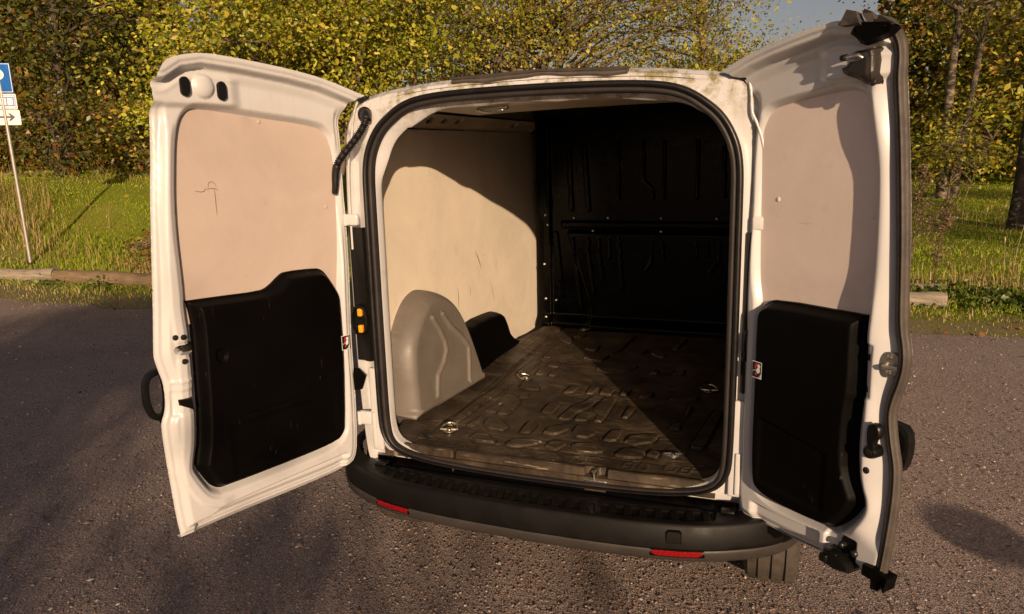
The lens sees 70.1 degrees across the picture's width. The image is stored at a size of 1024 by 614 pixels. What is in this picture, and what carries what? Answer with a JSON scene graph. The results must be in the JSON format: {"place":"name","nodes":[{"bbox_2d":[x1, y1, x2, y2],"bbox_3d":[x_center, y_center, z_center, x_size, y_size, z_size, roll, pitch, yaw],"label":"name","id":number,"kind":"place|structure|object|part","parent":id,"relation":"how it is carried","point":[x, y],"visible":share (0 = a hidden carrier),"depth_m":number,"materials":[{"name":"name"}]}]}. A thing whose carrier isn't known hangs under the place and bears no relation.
{"place":"outdoors","nodes":[
{"label":"outdoors","id":0,"kind":"place"},
{"bbox_2d":[0,298,1023,613],"bbox_3d":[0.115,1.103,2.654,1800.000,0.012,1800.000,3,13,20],"label":"ground","id":1,"kind":"structure","parent":0,"point":[122,324],"depth_m":3.22,"materials":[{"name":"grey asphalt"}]},
{"bbox_2d":[141,9,914,592],"bbox_3d":[0.727,-0.182,3.962,2.060,1.928,4.818,3,13,20],"label":"van","id":2,"kind":"object","parent":1,"relation":"on","point":[649,313],"visible":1,"depth_m":2.41,"materials":[{"name":"white paint"}]},
{"bbox_3d":[-0.797,-0.048,2.371,0.127,1.440,0.841,7,15,36],"label":"rear door","id":3,"kind":"part","parent":2,"relation":"part of","materials":[{"name":"white paint"}]},
{"bbox_3d":[0.811,-0.008,1.972,0.178,1.444,0.622,-7,13,-25],"label":"rear door","id":4,"kind":"part","parent":2,"relation":"part of","materials":[{"name":"white paint"}]},
{"bbox_2d":[0,141,1023,336],"bbox_3d":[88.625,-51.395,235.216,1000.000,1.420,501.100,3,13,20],"label":"grass ground","id":5,"kind":"structure","parent":0,"point":[999,329],"depth_m":11.97,"materials":[{"name":"green plant"}]},
{"bbox_2d":[0,63,34,264],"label":"parking sign","id":6,"kind":"object","parent":5,"relation":"on","point":[9,117],"visible":0.95,"depth_m":10.55,"materials":[{"name":"metal"}]},
{"bbox_2d":[0,268,56,280],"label":"log","id":7,"kind":"object","parent":5,"relation":"on","point":[25,274],"visible":0.73,"depth_m":10.23,"materials":[{"name":"beige wood"}]},
{"bbox_2d":[19,273,81,286],"bbox_3d":[-6.237,-0.350,9.929,1.386,0.237,0.264,3,13,22],"label":"ground cover","id":8,"kind":"object","parent":5,"relation":"on","point":[46,280],"visible":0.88,"depth_m":9.92,"materials":[{"name":"green plant"}]},
{"bbox_2d":[0,163,126,239],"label":"tall dry grass","id":9,"kind":"structure","parent":5,"relation":"on","point":[29,197],"depth_m":12.91,"materials":[{"name":"green plant"}]},
{"bbox_2d":[1,213,142,269],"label":"tall dry grass","id":10,"kind":"structure","parent":5,"relation":"on","point":[64,247],"depth_m":11.41,"materials":[{"name":"green plant"}]},
{"bbox_2d":[0,63,148,180],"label":"shrub","id":11,"kind":"object","parent":5,"relation":"on","point":[60,157],"visible":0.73,"depth_m":14.93,"materials":[{"name":"green plant"}]},
{"bbox_2d":[0,167,151,312],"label":"grass","id":12,"kind":"structure","parent":5,"relation":"on","point":[11,220],"depth_m":11.83,"materials":[{"name":"green plant"}]},
{"bbox_2d":[4,152,147,175],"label":"tall dry grass","id":13,"kind":"structure","parent":5,"relation":"on","point":[84,167],"depth_m":16.79,"materials":[{"name":"green plant"}]},
{"bbox_2d":[0,0,174,171],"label":"woodland tree","id":14,"kind":"object","parent":5,"relation":"on","point":[41,41],"visible":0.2,"depth_m":19.96,"materials":[{"name":"green plant"}]},
{"bbox_2d":[0,0,185,171],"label":"woodland","id":15,"kind":"object","parent":5,"relation":"on","point":[38,124],"visible":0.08,"depth_m":22.22,"materials":[{"name":"green plant"}]},
{"bbox_2d":[36,77,152,177],"bbox_3d":[-7.430,-3.594,15.022,4.395,2.539,3.812,-4,12,-13],"label":"shrub","id":16,"kind":"object","parent":5,"relation":"on","point":[95,140],"visible":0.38,"depth_m":14.53,"materials":[{"name":"green plant"}]},
{"bbox_2d":[51,270,151,286],"bbox_3d":[-4.423,-0.332,9.534,4.208,0.220,0.224,3,13,20],"label":"log","id":17,"kind":"object","parent":5,"relation":"on","point":[124,278],"visible":0.41,"depth_m":9.81,"materials":[{"name":"brown wood"}]},
{"bbox_2d":[81,274,124,290],"bbox_3d":[-5.376,-0.305,9.479,0.728,0.259,0.268,3,13,20],"label":"ground cover","id":18,"kind":"object","parent":5,"relation":"on","point":[94,287],"visible":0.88,"depth_m":9.49,"materials":[{"name":"green plant"}]},
{"bbox_2d":[0,0,209,174],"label":"woodland tree","id":19,"kind":"object","parent":5,"relation":"on","point":[55,36],"visible":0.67,"depth_m":16.17,"materials":[{"name":"green plant"}]},
{"bbox_2d":[77,252,151,272],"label":"tall dry grass","id":20,"kind":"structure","parent":5,"relation":"on","point":[116,266],"depth_m":10.75,"materials":[{"name":"green plant"}]},
{"bbox_2d":[97,224,151,269],"bbox_3d":[-4.773,-0.833,10.321,2.751,0.975,1.730,3,13,20],"label":"scrub","id":21,"kind":"object","parent":5,"relation":"on","point":[141,244],"visible":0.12,"depth_m":10.19,"materials":[{"name":"green plant"}]},
{"bbox_2d":[95,0,274,117],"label":"woodland tree","id":22,"kind":"object","parent":5,"relation":"on","point":[145,47],"visible":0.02,"depth_m":17.30,"materials":[{"name":"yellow plant"}]},
{"bbox_2d":[59,0,502,196],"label":"broadleaf tree","id":23,"kind":"object","parent":5,"relation":"on","point":[238,22],"visible":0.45,"depth_m":10.06,"materials":[{"name":"green plant"}]},
{"bbox_2d":[203,0,541,141],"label":"broadleaf tree","id":24,"kind":"object","parent":5,"relation":"on","point":[409,35],"visible":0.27,"depth_m":10.85,"materials":[{"name":"green plant"}]},
{"bbox_2d":[341,0,495,91],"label":"woodland tree","id":25,"kind":"object","parent":5,"relation":"on","point":[427,42],"visible":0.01,"depth_m":19.67,"materials":[{"name":"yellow plant"}]},
{"bbox_2d":[396,0,583,85],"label":"tree","id":26,"kind":"object","parent":5,"relation":"on","point":[463,70],"visible":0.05,"depth_m":24.66,"materials":[{"name":"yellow plant"}]},
{"bbox_2d":[383,0,760,83],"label":"alder tree","id":27,"kind":"object","parent":5,"relation":"on","point":[525,39],"visible":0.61,"depth_m":14.34,"materials":[{"name":"green plant"}]},
{"bbox_2d":[621,29,769,69],"bbox_3d":[7.429,-7.092,27.495,9.325,7.442,8.740,3,13,20],"label":"tree","id":28,"kind":"object","parent":5,"relation":"on","point":[674,57],"depth_m":26.83,"materials":[{"name":"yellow plant"}]},
{"bbox_2d":[595,0,831,71],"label":"alder tree","id":29,"kind":"object","parent":5,"relation":"on","point":[704,59],"visible":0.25,"depth_m":14.92,"materials":[{"name":"green plant"}]},
{"bbox_2d":[911,161,937,258],"bbox_3d":[4.277,-0.843,7.779,0.430,1.448,0.445,-2,12,-4],"label":"weed plant","id":30,"kind":"object","parent":5,"relation":"on","point":[923,167],"visible":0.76,"depth_m":7.68,"materials":[{"name":"green plant"}]},
{"bbox_2d":[910,291,947,307],"bbox_3d":[3.851,-0.087,7.435,0.995,0.192,0.198,4,13,24],"label":"log","id":31,"kind":"object","parent":5,"relation":"on","point":[928,298],"visible":0.26,"depth_m":7.22,"materials":[{"name":"beige wood"}]},
{"bbox_2d":[910,283,947,289],"bbox_3d":[4.278,-0.216,8.085,0.938,0.140,0.144,5,14,28],"label":"log","id":32,"kind":"object","parent":5,"relation":"on","point":[931,284],"visible":0.13,"depth_m":7.93,"materials":[{"name":"brown wood"}]},
{"bbox_2d":[837,0,1023,230],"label":"birch tree","id":33,"kind":"object","parent":5,"relation":"on","point":[1016,207],"visible":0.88,"depth_m":12.81,"materials":[{"name":"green plant"}]},
{"bbox_2d":[839,0,1023,198],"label":"birch tree","id":34,"kind":"object","parent":5,"relation":"on","point":[981,41],"visible":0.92,"depth_m":17.45,"materials":[{"name":"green plant"}]},
{"bbox_2d":[918,196,959,282],"bbox_3d":[4.606,-0.677,7.897,0.385,1.060,0.377,-6,13,-21],"label":"weed plant","id":35,"kind":"object","parent":5,"relation":"on","point":[947,215],"visible":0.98,"depth_m":7.87,"materials":[{"name":"green plant"}]},
{"bbox_2d":[857,0,1023,181],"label":"tree","id":36,"kind":"object","parent":5,"relation":"on","point":[943,63],"visible":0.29,"depth_m":25.01,"materials":[{"name":"green plant"}]},
{"bbox_2d":[877,0,1023,175],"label":"tree","id":37,"kind":"object","parent":5,"relation":"on","point":[899,4],"visible":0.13,"depth_m":28.18,"materials":[{"name":"green plant"}]},
{"bbox_2d":[908,62,994,178],"bbox_3d":[13.400,-6.888,28.018,9.069,5.469,8.634,3,13,20],"label":"tree","id":38,"kind":"object","parent":5,"relation":"on","point":[917,129],"visible":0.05,"depth_m":25.84,"materials":[{"name":"green plant"}]},
{"bbox_2d":[910,86,1023,202],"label":"sapling","id":39,"kind":"object","parent":5,"relation":"on","point":[977,160],"visible":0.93,"depth_m":16.75,"materials":[{"name":"green plant"}]},
{"bbox_2d":[910,0,1023,185],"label":"tree","id":40,"kind":"object","parent":5,"relation":"on","point":[1007,87],"visible":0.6,"depth_m":22.10,"materials":[{"name":"green plant"}]},
{"bbox_2d":[910,274,1023,318],"bbox_3d":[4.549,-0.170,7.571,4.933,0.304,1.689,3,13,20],"label":"ground cover","id":41,"kind":"object","parent":5,"relation":"on","point":[985,293],"visible":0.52,"depth_m":7.34,"materials":[{"name":"green plant"}]},
{"bbox_2d":[913,251,1021,300],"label":"tall dry grass","id":42,"kind":"structure","parent":5,"relation":"on","point":[1002,284],"depth_m":7.99,"materials":[{"name":"green plant"}]},
{"bbox_2d":[925,207,1017,230],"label":"tall dry grass","id":43,"kind":"structure","parent":5,"relation":"on","point":[978,218],"depth_m":13.28,"materials":[{"name":"green plant"}]},
{"bbox_2d":[922,264,1022,336],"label":"fallen leaves","id":44,"kind":"object","parent":5,"relation":"on","point":[982,334],"visible":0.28,"depth_m":6.31,"materials":[{"name":"brown plant"}]},
{"bbox_2d":[1003,237,1005,279],"bbox_3d":[5.186,-0.435,7.705,0.043,0.630,0.017,3,13,20],"label":"grass stalk","id":45,"kind":"object","parent":5,"relation":"on","point":[1004,257],"depth_m":7.69,"materials":[{"name":"plant"}]},
{"bbox_2d":[1010,227,1023,282],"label":"grass stalk","id":46,"kind":"object","parent":5,"relation":"on","point":[1016,252],"depth_m":7.80,"materials":[{"name":"plant"}]},
{"bbox_2d":[179,0,946,89],"label":"sky","id":47,"kind":"structure","parent":0,"point":[821,10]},
{"bbox_2d":[909,170,1023,341],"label":"grass","id":48,"kind":"structure","parent":0,"point":[925,277],"depth_m":9.98,"materials":[{"name":"green plant"}]}
]}

